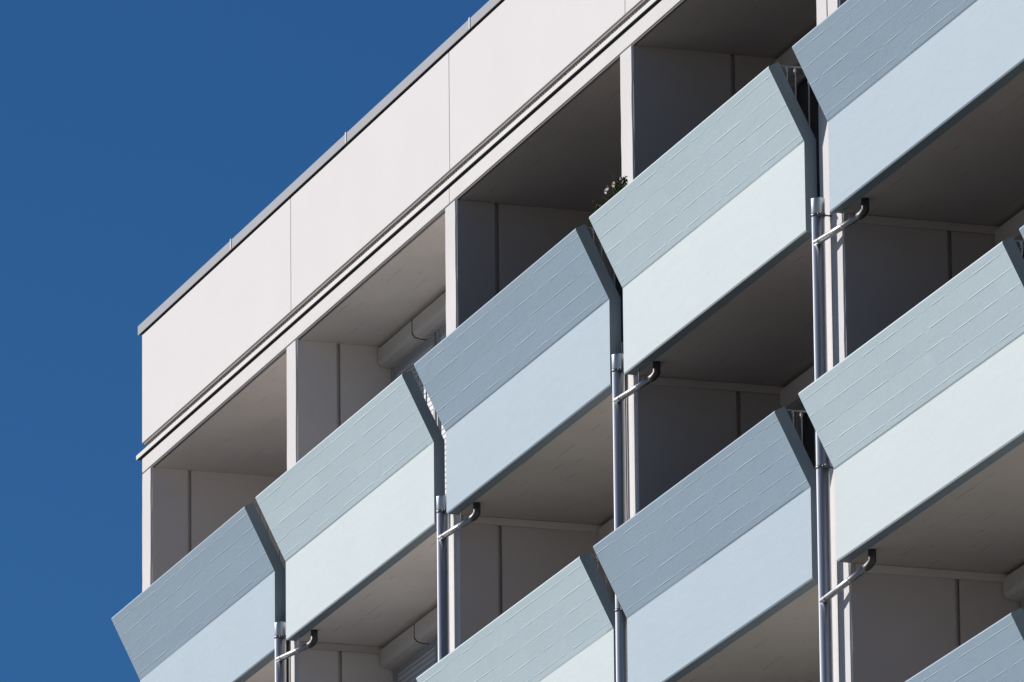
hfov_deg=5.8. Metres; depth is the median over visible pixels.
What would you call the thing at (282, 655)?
downpipe
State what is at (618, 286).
window
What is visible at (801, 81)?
window
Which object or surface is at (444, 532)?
downpipe
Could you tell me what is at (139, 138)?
sky
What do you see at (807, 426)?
window
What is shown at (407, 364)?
window
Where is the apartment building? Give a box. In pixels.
[111,0,1023,681]
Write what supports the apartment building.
on the ground
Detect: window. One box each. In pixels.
[392,333,436,423]
[394,637,437,681]
[436,324,445,494]
[609,261,622,352]
[790,72,819,196]
[796,407,814,468]
[1020,599,1023,610]
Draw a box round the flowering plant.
[585,172,627,227]
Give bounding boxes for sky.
[0,0,488,681]
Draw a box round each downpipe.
[274,622,317,681]
[436,495,480,660]
[612,353,659,681]
[811,197,875,681]
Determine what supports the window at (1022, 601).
in the apartment building
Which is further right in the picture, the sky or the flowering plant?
the flowering plant
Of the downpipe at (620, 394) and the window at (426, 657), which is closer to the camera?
the downpipe at (620, 394)
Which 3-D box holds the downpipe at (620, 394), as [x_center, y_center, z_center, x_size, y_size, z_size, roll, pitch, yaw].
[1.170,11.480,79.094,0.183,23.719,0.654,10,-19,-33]
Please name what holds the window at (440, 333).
in the apartment building
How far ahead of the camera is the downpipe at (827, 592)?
77.48 m

